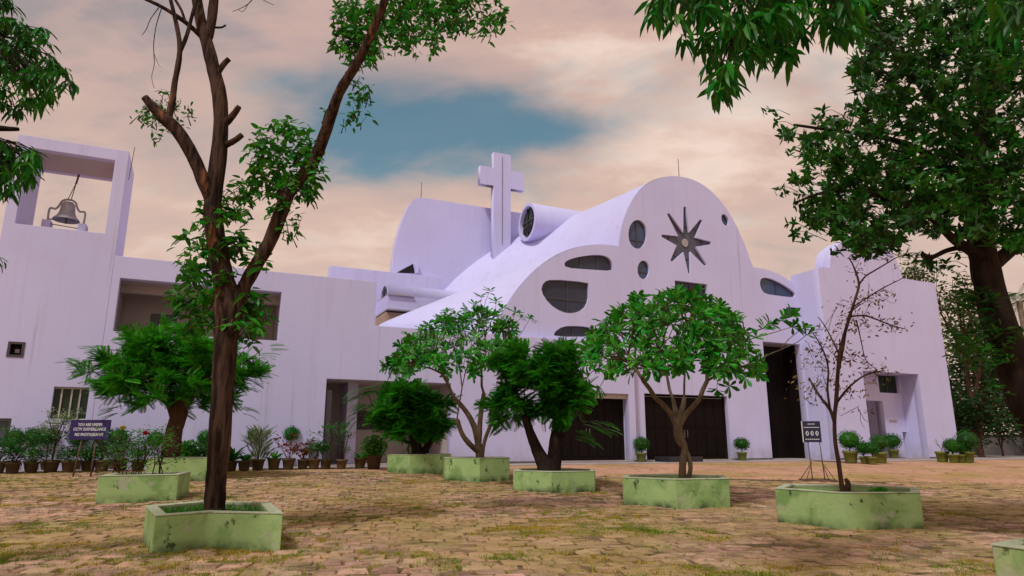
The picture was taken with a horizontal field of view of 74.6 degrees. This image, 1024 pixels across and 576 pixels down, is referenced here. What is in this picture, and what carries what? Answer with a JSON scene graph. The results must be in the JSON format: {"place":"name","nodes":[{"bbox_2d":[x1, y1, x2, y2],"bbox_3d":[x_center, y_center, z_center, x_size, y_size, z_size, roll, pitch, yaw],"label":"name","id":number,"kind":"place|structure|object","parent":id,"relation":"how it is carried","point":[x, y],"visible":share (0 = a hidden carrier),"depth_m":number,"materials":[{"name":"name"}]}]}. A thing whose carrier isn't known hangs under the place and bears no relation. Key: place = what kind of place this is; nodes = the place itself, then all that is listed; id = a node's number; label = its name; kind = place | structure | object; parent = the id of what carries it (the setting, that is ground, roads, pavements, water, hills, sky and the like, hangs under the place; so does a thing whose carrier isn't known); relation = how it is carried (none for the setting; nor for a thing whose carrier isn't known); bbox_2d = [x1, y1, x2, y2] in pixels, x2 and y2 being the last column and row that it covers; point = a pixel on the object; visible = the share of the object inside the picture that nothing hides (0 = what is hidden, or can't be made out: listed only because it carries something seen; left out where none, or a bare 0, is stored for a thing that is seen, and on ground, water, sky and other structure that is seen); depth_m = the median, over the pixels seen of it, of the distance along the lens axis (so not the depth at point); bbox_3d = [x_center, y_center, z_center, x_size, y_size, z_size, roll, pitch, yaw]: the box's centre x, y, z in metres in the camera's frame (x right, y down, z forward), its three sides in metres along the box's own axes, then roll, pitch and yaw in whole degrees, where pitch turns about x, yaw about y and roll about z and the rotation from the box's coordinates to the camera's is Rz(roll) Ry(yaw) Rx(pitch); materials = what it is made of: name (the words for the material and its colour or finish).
{"place":"outdoors","nodes":[
{"label":"outdoors","id":0,"kind":"place"},
{"bbox_2d":[3,459,823,472],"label":"pavement","id":1,"kind":"structure","parent":0,"point":[522,464],"depth_m":27.19,"materials":[{"name":"concrete"}]},
{"bbox_2d":[3,428,23,461],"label":"potted plant","id":2,"kind":"object","parent":1,"relation":"on","point":[15,433],"visible":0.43,"depth_m":20.25,"materials":[{"name":"green plant"}]},
{"bbox_2d":[22,427,41,469],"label":"potted plant","id":3,"kind":"object","parent":1,"relation":"on","point":[30,431],"visible":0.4,"depth_m":20.40,"materials":[{"name":"green plant"}]},
{"bbox_2d":[39,428,58,469],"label":"potted plant","id":4,"kind":"object","parent":1,"relation":"on","point":[51,441],"visible":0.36,"depth_m":20.51,"materials":[{"name":"green plant"}]},
{"bbox_2d":[66,438,87,469],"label":"potted plant","id":5,"kind":"object","parent":1,"relation":"on","point":[77,445],"visible":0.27,"depth_m":20.83,"materials":[{"name":"green plant"}]},
{"bbox_2d":[69,440,103,471],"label":"potted plant","id":6,"kind":"object","parent":1,"relation":"on","point":[86,465],"visible":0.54,"depth_m":19.63,"materials":[{"name":"green plant"}]},
{"bbox_2d":[97,429,137,470],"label":"potted plant","id":7,"kind":"object","parent":1,"relation":"on","point":[113,451],"visible":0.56,"depth_m":20.05,"materials":[{"name":"green plant"}]},
{"bbox_2d":[109,427,128,468],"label":"potted plant","id":8,"kind":"object","parent":1,"relation":"on","point":[112,464],"visible":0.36,"depth_m":21.36,"materials":[{"name":"green plant"}]},
{"bbox_2d":[148,430,163,444],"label":"potted plant","id":9,"kind":"object","parent":1,"relation":"on","point":[151,434],"visible":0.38,"depth_m":21.82,"materials":[{"name":"green plant"}]},
{"bbox_2d":[196,429,207,443],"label":"potted plant","id":10,"kind":"object","parent":1,"relation":"on","point":[202,437],"visible":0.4,"depth_m":22.36,"materials":[{"name":"green plant"}]},
{"bbox_2d":[282,425,300,458],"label":"potted plant","id":11,"kind":"object","parent":1,"relation":"on","point":[289,431],"visible":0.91,"depth_m":23.55,"materials":[{"name":"green plant"}]},
{"bbox_2d":[633,435,649,461],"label":"potted plant","id":12,"kind":"object","parent":1,"relation":"on","point":[641,443],"visible":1,"depth_m":29.29,"materials":[{"name":"green plant"}]},
{"bbox_2d":[732,437,749,460],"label":"potted plant","id":13,"kind":"object","parent":1,"relation":"on","point":[742,443],"visible":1,"depth_m":31.65,"materials":[{"name":"green plant"}]},
{"bbox_2d":[0,460,1023,575],"bbox_3d":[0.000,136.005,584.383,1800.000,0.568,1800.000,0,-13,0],"label":"ground","id":14,"kind":"structure","parent":0,"point":[940,476],"depth_m":10.47,"materials":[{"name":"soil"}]},
{"bbox_2d":[0,421,21,473],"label":"potted plant","id":15,"kind":"object","parent":14,"relation":"on","point":[2,464],"visible":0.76,"depth_m":18.72,"materials":[{"name":"green plant"}]},
{"bbox_2d":[0,427,56,473],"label":"potted plant","id":16,"kind":"object","parent":14,"relation":"on","point":[12,467],"visible":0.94,"depth_m":18.69,"materials":[{"name":"green plant"}]},
{"bbox_2d":[5,428,59,473],"bbox_3d":[-13.633,4.627,19.096,1.130,1.262,1.376,-13,-18,43],"label":"potted plant","id":17,"kind":"object","parent":14,"relation":"on","point":[30,467],"visible":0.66,"depth_m":19.03,"materials":[{"name":"green plant"}]},
{"bbox_2d":[0,0,78,273],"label":"mango tree","id":18,"kind":"object","parent":14,"relation":"on","point":[32,76],"visible":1,"depth_m":6.77,"materials":[{"name":"green plant"}]},
{"bbox_2d":[33,407,86,472],"bbox_3d":[-13.294,4.377,19.543,1.471,1.929,1.377,-9,-17,42],"label":"potted plant","id":19,"kind":"object","parent":14,"relation":"on","point":[51,466],"visible":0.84,"depth_m":19.45,"materials":[{"name":"green plant"}]},
{"bbox_2d":[0,134,134,469],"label":"bell tower","id":20,"kind":"structure","parent":14,"relation":"on","point":[55,285],"depth_m":21.51,"materials":[{"name":"white paint"}]},
{"bbox_2d":[0,419,11,446],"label":"side window","id":21,"kind":"structure","parent":20,"relation":"in","point":[4,422],"depth_m":20.37,"materials":[{"name":"grey glass"}]},
{"bbox_2d":[41,174,87,231],"bbox_3d":[-15.361,-2.859,23.273,1.280,2.357,0.810,6,-14,-24],"label":"church bell","id":22,"kind":"object","parent":20,"relation":"on","point":[66,214],"visible":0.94,"depth_m":23.10,"materials":[{"name":"grey metal"}]},
{"bbox_2d":[51,387,89,419],"bbox_3d":[-13.942,3.656,21.235,0.954,1.009,0.082,6,-14,-24],"label":"tower window","id":23,"kind":"structure","parent":20,"relation":"in","point":[65,398],"depth_m":21.24,"materials":[{"name":"white glass"}]},
{"bbox_2d":[41,431,96,471],"bbox_3d":[-12.671,4.667,19.358,1.266,1.300,1.280,-5,-14,20],"label":"potted plant","id":24,"kind":"object","parent":14,"relation":"on","point":[68,465],"visible":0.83,"depth_m":19.25,"materials":[{"name":"green plant"}]},
{"bbox_2d":[68,420,111,476],"bbox_3d":[-11.288,4.320,17.882,1.041,1.592,0.096,0,-13,-2],"label":"warning sign","id":25,"kind":"object","parent":14,"relation":"on","point":[81,430],"visible":0.98,"depth_m":17.95,"materials":[{"name":"blue metal"}]},
{"bbox_2d":[91,440,111,471],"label":"potted plant","id":26,"kind":"object","parent":14,"relation":"on","point":[98,464],"visible":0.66,"depth_m":19.71,"materials":[{"name":"green plant"}]},
{"bbox_2d":[127,440,152,470],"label":"potted plant","id":27,"kind":"object","parent":14,"relation":"on","point":[140,458],"visible":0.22,"depth_m":20.17,"materials":[{"name":"green plant"}]},
{"bbox_2d":[95,471,190,503],"bbox_3d":[-7.385,4.107,13.537,1.595,0.782,1.183,6,-14,-24],"label":"planter","id":28,"kind":"object","parent":14,"relation":"on","point":[113,488],"visible":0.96,"depth_m":13.04,"materials":[{"name":"concrete"}]},
{"bbox_2d":[79,425,142,474],"bbox_3d":[-8.126,3.365,13.760,1.116,1.096,0.727,12,-18,-42],"label":"rose bush","id":29,"kind":"object","parent":28,"relation":"in","point":[122,427],"visible":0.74,"depth_m":13.79,"materials":[{"name":"green plant"}]},
{"bbox_2d":[98,436,165,474],"bbox_3d":[-7.695,3.445,13.592,1.162,0.866,0.833,0,-13,0],"label":"rose bush","id":30,"kind":"object","parent":28,"relation":"in","point":[134,454],"visible":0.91,"depth_m":13.50,"materials":[{"name":"green plant"}]},
{"bbox_2d":[117,428,166,474],"bbox_3d":[-7.457,3.325,13.448,0.976,1.035,0.870,0,-13,0],"label":"rose bush","id":31,"kind":"object","parent":28,"relation":"in","point":[145,432],"visible":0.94,"depth_m":13.52,"materials":[{"name":"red plant"}]},
{"bbox_2d":[132,424,184,473],"bbox_3d":[-7.318,3.372,13.910,1.098,1.150,0.916,5,-14,-21],"label":"rose bush","id":32,"kind":"object","parent":28,"relation":"in","point":[163,452],"visible":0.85,"depth_m":13.85,"materials":[{"name":"green plant"}]},
{"bbox_2d":[145,457,206,480],"bbox_3d":[-8.639,4.841,17.630,1.392,0.836,1.797,3,-13,-15],"label":"planter","id":33,"kind":"object","parent":14,"relation":"on","point":[196,467],"visible":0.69,"depth_m":17.03,"materials":[{"name":"concrete"}]},
{"bbox_2d":[56,311,287,457],"bbox_3d":[-9.215,2.651,18.012,5.853,4.180,3.617,5,-14,-23],"label":"bushy tree","id":34,"kind":"object","parent":33,"relation":"in","point":[146,357],"visible":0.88,"depth_m":17.65,"materials":[{"name":"green plant"}]},
{"bbox_2d":[181,439,202,456],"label":"potted plant","id":35,"kind":"object","parent":14,"relation":"on","point":[186,453],"visible":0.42,"depth_m":20.26,"materials":[{"name":"green plant"}]},
{"bbox_2d":[182,440,207,456],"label":"potted plant","id":36,"kind":"object","parent":14,"relation":"on","point":[204,450],"visible":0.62,"depth_m":20.36,"materials":[{"name":"green plant"}]},
{"bbox_2d":[142,500,282,553],"bbox_3d":[-4.068,3.277,8.986,1.618,0.730,2.433,6,-14,-24],"label":"planter","id":37,"kind":"object","parent":14,"relation":"on","point":[181,526],"visible":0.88,"depth_m":8.34,"materials":[{"name":"concrete"}]},
{"bbox_2d":[130,0,515,510],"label":"forked tree","id":38,"kind":"object","parent":37,"relation":"in","point":[228,297],"visible":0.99,"depth_m":10.03,"materials":[{"name":"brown plant"}]},
{"bbox_2d":[227,446,245,471],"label":"potted plant","id":39,"kind":"object","parent":14,"relation":"on","point":[232,462],"visible":0.56,"depth_m":20.39,"materials":[{"name":"green plant"}]},
{"bbox_2d":[237,453,253,470],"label":"potted plant","id":40,"kind":"object","parent":14,"relation":"on","point":[244,462],"visible":0.91,"depth_m":20.44,"materials":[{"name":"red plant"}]},
{"bbox_2d":[239,423,276,469],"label":"potted plant","id":41,"kind":"object","parent":14,"relation":"on","point":[257,463],"visible":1,"depth_m":21.32,"materials":[{"name":"green plant"}]},
{"bbox_2d":[266,451,286,469],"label":"potted plant","id":42,"kind":"object","parent":14,"relation":"on","point":[274,462],"visible":0.97,"depth_m":21.59,"materials":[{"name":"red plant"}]},
{"bbox_2d":[274,433,301,469],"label":"potted plant","id":43,"kind":"object","parent":14,"relation":"on","point":[288,463],"visible":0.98,"depth_m":21.73,"materials":[{"name":"red plant"}]},
{"bbox_2d":[291,442,311,468],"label":"potted plant","id":44,"kind":"object","parent":14,"relation":"on","point":[302,463],"visible":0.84,"depth_m":22.14,"materials":[{"name":"red plant"}]},
{"bbox_2d":[301,438,331,468],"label":"potted plant","id":45,"kind":"object","parent":14,"relation":"on","point":[314,463],"visible":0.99,"depth_m":22.15,"materials":[{"name":"green plant"}]},
{"bbox_2d":[309,421,347,468],"bbox_3d":[-6.036,5.221,22.350,1.421,1.564,0.978,11,-17,-39],"label":"potted plant","id":46,"kind":"object","parent":14,"relation":"on","point":[326,463],"visible":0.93,"depth_m":22.19,"materials":[{"name":"green plant"}]},
{"bbox_2d":[324,423,356,468],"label":"potted plant","id":47,"kind":"object","parent":14,"relation":"on","point":[341,462],"visible":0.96,"depth_m":22.37,"materials":[{"name":"green plant"}]},
{"bbox_2d":[352,451,367,468],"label":"potted plant","id":48,"kind":"object","parent":14,"relation":"on","point":[360,460],"visible":0.92,"depth_m":22.69,"materials":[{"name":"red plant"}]},
{"bbox_2d":[359,434,387,468],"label":"potted plant","id":49,"kind":"object","parent":14,"relation":"on","point":[374,447],"visible":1,"depth_m":22.33,"materials":[{"name":"green plant"}]},
{"bbox_2d":[387,453,450,473],"bbox_3d":[-2.943,5.683,21.361,1.941,0.805,2.043,0,-13,0],"label":"planter","id":50,"kind":"object","parent":14,"relation":"on","point":[429,463],"visible":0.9,"depth_m":20.62,"materials":[{"name":"concrete"}]},
{"bbox_2d":[340,375,461,453],"bbox_3d":[-3.468,4.162,21.543,3.745,3.036,2.555,5,-14,-21],"label":"feathery tree","id":51,"kind":"object","parent":50,"relation":"in","point":[415,411],"visible":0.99,"depth_m":21.33,"materials":[{"name":"green plant"}]},
{"bbox_2d":[443,457,509,481],"bbox_3d":[-1.034,5.246,19.113,1.954,0.856,2.065,0,-13,0],"label":"planter","id":52,"kind":"object","parent":14,"relation":"on","point":[484,469],"visible":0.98,"depth_m":18.37,"materials":[{"name":"concrete"}]},
{"bbox_2d":[379,286,537,457],"bbox_3d":[-1.565,2.501,19.703,4.753,5.342,3.889,0,-13,0],"label":"frangipani tree","id":53,"kind":"object","parent":52,"relation":"in","point":[404,365],"visible":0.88,"depth_m":19.29,"materials":[{"name":"green plant"}]},
{"bbox_2d":[88,148,958,468],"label":"church","id":54,"kind":"structure","parent":14,"relation":"on","point":[556,272],"depth_m":32.93,"materials":[{"name":"white paint"}]},
{"bbox_2d":[150,314,176,334],"bbox_3d":[-13.063,1.569,25.106,0.900,1.170,0.080,6,-14,-24],"label":"balcony window","id":55,"kind":"structure","parent":54,"relation":"in","point":[155,318],"depth_m":25.13,"materials":[{"name":"grey glass"}]},
{"bbox_2d":[251,316,269,339],"bbox_3d":[-9.970,1.789,26.570,0.650,1.400,0.040,6,-14,-24],"label":"balcony door","id":56,"kind":"structure","parent":54,"relation":"in","point":[266,327],"depth_m":26.67,"materials":[{"name":"paint"}]},
{"bbox_2d":[356,411,373,428],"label":"louvre window","id":57,"kind":"structure","parent":54,"relation":"in","point":[359,415],"depth_m":27.50,"materials":[{"name":"metal"}]},
{"bbox_2d":[522,207,533,237],"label":"round window","id":58,"kind":"structure","parent":54,"relation":"in","point":[528,223],"depth_m":38.04,"materials":[{"name":"black glass"}]},
{"bbox_2d":[542,280,586,312],"bbox_3d":[2.340,0.401,30.257,2.440,1.514,0.075,6,-14,-24],"label":"oval window","id":59,"kind":"structure","parent":54,"relation":"in","point":[565,296],"depth_m":30.30,"materials":[{"name":"grey glass"}]},
{"bbox_2d":[554,326,588,336],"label":"oval window","id":60,"kind":"structure","parent":54,"relation":"in","point":[569,331],"depth_m":30.05,"materials":[{"name":"grey glass"}]},
{"bbox_2d":[564,255,610,270],"bbox_3d":[3.491,-1.176,31.174,2.615,0.816,0.075,6,-14,-24],"label":"oval window","id":61,"kind":"structure","parent":54,"relation":"in","point":[596,262],"depth_m":31.24,"materials":[{"name":"grey glass"}]},
{"bbox_2d":[561,398,624,460],"bbox_3d":[3.293,6.065,29.382,3.714,2.839,0.140,6,-14,-24],"label":"entrance door","id":62,"kind":"structure","parent":54,"relation":"in","point":[607,410],"depth_m":29.52,"materials":[{"name":"brown wood"}]},
{"bbox_2d":[628,221,645,248],"bbox_3d":[6.037,-2.579,32.718,1.093,1.473,0.075,6,-14,-24],"label":"oval window","id":63,"kind":"structure","parent":54,"relation":"in","point":[636,234],"depth_m":32.74,"materials":[{"name":"grey glass"}]},
{"bbox_2d":[638,261,647,278],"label":"oval window","id":64,"kind":"structure","parent":54,"relation":"in","point":[642,267],"depth_m":32.45,"materials":[{"name":"grey glass"}]},
{"bbox_2d":[661,207,708,272],"bbox_3d":[8.737,-2.409,33.962,3.138,3.523,0.090,6,-14,-24],"label":"star window","id":65,"kind":"structure","parent":54,"relation":"in","point":[685,241],"depth_m":33.95,"materials":[{"name":"grey glass"}]},
{"bbox_2d":[644,394,727,459],"bbox_3d":[8.179,6.573,31.762,4.894,2.961,0.140,6,-14,-24],"label":"main door","id":66,"kind":"structure","parent":54,"relation":"in","point":[704,429],"depth_m":31.86,"materials":[{"name":"brown wood"}]},
{"bbox_2d":[675,281,705,295],"bbox_3d":[8.820,0.087,33.478,2.026,0.688,0.075,6,-14,-24],"label":"wide window","id":67,"kind":"structure","parent":54,"relation":"in","point":[688,285],"depth_m":33.51,"materials":[{"name":"grey glass"}]},
{"bbox_2d":[760,278,792,296],"bbox_3d":[14.106,-0.002,35.984,2.478,0.915,0.075,6,-14,-24],"label":"oval window","id":68,"kind":"structure","parent":54,"relation":"in","point":[768,286],"depth_m":35.93,"materials":[{"name":"grey glass"}]},
{"bbox_2d":[763,346,792,457],"bbox_3d":[13.587,5.987,35.547,2.600,5.846,0.110,6,-14,-24],"label":"tall door","id":69,"kind":"structure","parent":54,"relation":"in","point":[781,445],"depth_m":35.69,"materials":[{"name":"brown wood"}]},
{"bbox_2d":[782,345,804,457],"bbox_3d":[15.016,6.003,35.795,0.176,6.406,0.948,6,-14,-24],"label":"doorway side","id":70,"kind":"structure","parent":54,"relation":"in","point":[794,409],"depth_m":35.68,"materials":[{"name":"brown wood"}]},
{"bbox_2d":[878,375,896,392],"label":"portal window","id":71,"kind":"structure","parent":54,"relation":"in","point":[890,386],"depth_m":37.55,"materials":[{"name":"black glass"}]},
{"bbox_2d":[513,468,595,493],"bbox_3d":[1.089,4.927,16.867,2.132,0.724,2.284,0,-13,0],"label":"planter","id":72,"kind":"object","parent":14,"relation":"on","point":[570,480],"visible":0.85,"depth_m":16.06,"materials":[{"name":"concrete"}]},
{"bbox_2d":[473,336,621,470],"bbox_3d":[0.897,3.023,17.290,3.924,3.707,2.490,0,-13,0],"label":"feathery tree","id":73,"kind":"object","parent":72,"relation":"in","point":[551,375],"visible":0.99,"depth_m":16.98,"materials":[{"name":"green plant"}]},
{"bbox_2d":[622,474,730,508],"bbox_3d":[3.498,4.446,14.412,2.364,0.804,2.428,0,-13,0],"label":"planter","id":74,"kind":"object","parent":14,"relation":"on","point":[694,491],"visible":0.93,"depth_m":13.53,"materials":[{"name":"concrete"}]},
{"bbox_2d":[574,284,815,477],"bbox_3d":[3.872,2.073,15.252,5.191,4.489,3.938,8,-15,-31],"label":"frangipani tree","id":75,"kind":"object","parent":74,"relation":"in","point":[681,360],"visible":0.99,"depth_m":14.46,"materials":[{"name":"green plant"}]},
{"bbox_2d":[798,421,837,481],"bbox_3d":[9.290,4.998,20.619,0.953,1.790,0.695,-1,-13,6],"label":"notice sign","id":76,"kind":"object","parent":14,"relation":"on","point":[811,431],"visible":0.96,"depth_m":20.66,"materials":[{"name":"metal"}]},
{"bbox_2d":[634,0,1023,113],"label":"mango tree","id":77,"kind":"object","parent":14,"relation":"on","point":[778,26],"visible":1,"depth_m":5.69,"materials":[{"name":"green plant"}]},
{"bbox_2d":[775,484,924,529],"bbox_3d":[5.707,3.797,11.371,2.463,0.816,2.148,0,-13,0],"label":"planter","id":78,"kind":"object","parent":14,"relation":"on","point":[857,506],"visible":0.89,"depth_m":10.42,"materials":[{"name":"concrete"}]},
{"bbox_2d":[784,250,915,490],"bbox_3d":[6.216,1.421,11.945,2.774,4.424,1.250,0,-13,0],"label":"thin tree","id":79,"kind":"object","parent":78,"relation":"in","point":[839,357],"visible":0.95,"depth_m":11.93,"materials":[{"name":"red plant"}]},
{"bbox_2d":[868,486,887,491],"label":"weed","id":80,"kind":"object","parent":78,"relation":"on","point":[881,489],"visible":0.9,"depth_m":11.30,"materials":[{"name":"green plant"}]},
{"bbox_2d":[837,429,863,463],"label":"potted plant","id":81,"kind":"object","parent":14,"relation":"on","point":[849,439],"visible":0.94,"depth_m":29.76,"materials":[{"name":"green plant"}]},
{"bbox_2d":[853,441,868,463],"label":"potted plant","id":82,"kind":"object","parent":14,"relation":"on","point":[859,449],"visible":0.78,"depth_m":29.47,"materials":[{"name":"green plant"}]},
{"bbox_2d":[862,442,880,464],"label":"potted plant","id":83,"kind":"object","parent":14,"relation":"on","point":[871,447],"visible":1,"depth_m":28.99,"materials":[{"name":"green plant"}]},
{"bbox_2d":[867,433,891,463],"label":"potted plant","id":84,"kind":"object","parent":14,"relation":"on","point":[881,442],"visible":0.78,"depth_m":30.09,"materials":[{"name":"green plant"}]},
{"bbox_2d":[761,0,1023,434],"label":"spreading tree","id":85,"kind":"object","parent":14,"relation":"on","point":[974,186],"visible":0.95,"depth_m":9.42,"materials":[{"name":"green plant"}]},
{"bbox_2d":[884,433,902,457],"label":"potted plant","id":86,"kind":"object","parent":14,"relation":"on","point":[895,440],"visible":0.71,"depth_m":35.88,"materials":[{"name":"green plant"}]},
{"bbox_2d":[900,253,959,288],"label":"broadleaf tree","id":87,"kind":"object","parent":14,"relation":"on","point":[918,276],"visible":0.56,"depth_m":68.94,"materials":[{"name":"green plant"}]},
{"bbox_2d":[934,436,948,461],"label":"potted plant","id":88,"kind":"object","parent":14,"relation":"on","point":[941,456],"visible":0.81,"depth_m":32.01,"materials":[{"name":"yellow plant"}]},
{"bbox_2d":[941,438,959,462],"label":"potted plant","id":89,"kind":"object","parent":14,"relation":"on","point":[951,446],"visible":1,"depth_m":31.64,"materials":[{"name":"green plant"}]},
{"bbox_2d":[935,266,986,450],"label":"broadleaf tree","id":90,"kind":"object","parent":14,"relation":"on","point":[961,315],"visible":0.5,"depth_m":44.45,"materials":[{"name":"green plant"}]},
{"bbox_2d":[955,440,967,462],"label":"potted plant","id":91,"kind":"object","parent":14,"relation":"on","point":[961,457],"visible":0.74,"depth_m":31.66,"materials":[{"name":"green plant"}]},
{"bbox_2d":[953,429,979,462],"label":"potted plant","id":92,"kind":"object","parent":14,"relation":"on","point":[969,440],"visible":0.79,"depth_m":31.71,"materials":[{"name":"green plant"}]},
{"bbox_2d":[945,345,1005,430],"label":"broadleaf tree","id":93,"kind":"object","parent":14,"relation":"on","point":[961,381],"visible":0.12,"depth_m":56.77,"materials":[{"name":"green plant"}]},
{"bbox_2d":[955,414,997,451],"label":"hedge bush","id":94,"kind":"object","parent":14,"relation":"on","point":[960,425],"visible":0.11,"depth_m":40.71,"materials":[{"name":"green plant"}]},
{"bbox_2d":[942,305,1015,433],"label":"broadleaf tree","id":95,"kind":"object","parent":14,"relation":"on","point":[962,367],"visible":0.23,"depth_m":52.19,"materials":[{"name":"green plant"}]},
{"bbox_2d":[950,380,1021,457],"bbox_3d":[27.060,7.777,39.210,4.780,4.604,4.822,0,-13,0],"label":"broadleaf tree","id":96,"kind":"object","parent":14,"relation":"on","point":[984,408],"visible":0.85,"depth_m":38.89,"materials":[{"name":"green plant"}]},
{"bbox_2d":[953,283,1023,345],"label":"building","id":97,"kind":"structure","parent":14,"relation":"on","point":[1019,306],"depth_m":38.66,"materials":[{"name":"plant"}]},
{"bbox_2d":[958,434,1023,454],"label":"boundary wall","id":98,"kind":"structure","parent":14,"relation":"on","point":[1014,447],"depth_m":44.76,"materials":[{"name":"grey concrete"}]},
{"bbox_2d":[972,406,1021,455],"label":"hedge bush","id":99,"kind":"object","parent":14,"relation":"on","point":[1001,427],"visible":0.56,"depth_m":41.87,"materials":[{"name":"green plant"}]},
{"bbox_2d":[978,366,1023,441],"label":"broadleaf tree","id":100,"kind":"object","parent":14,"relation":"on","point":[1002,400],"visible":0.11,"depth_m":46.29,"materials":[{"name":"green plant"}]},
{"bbox_2d":[990,537,1023,575],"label":"planter","id":101,"kind":"object","parent":14,"relation":"on","point":[1008,556],"visible":1,"depth_m":5.01,"materials":[{"name":"concrete"}]},
{"bbox_2d":[0,0,1023,433],"label":"sky","id":102,"kind":"structure","parent":0,"point":[591,110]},
{"bbox_2d":[819,455,1023,462],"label":"pavement","id":103,"kind":"structure","parent":0,"point":[1004,457],"depth_m":35.76,"materials":[{"name":"concrete"}]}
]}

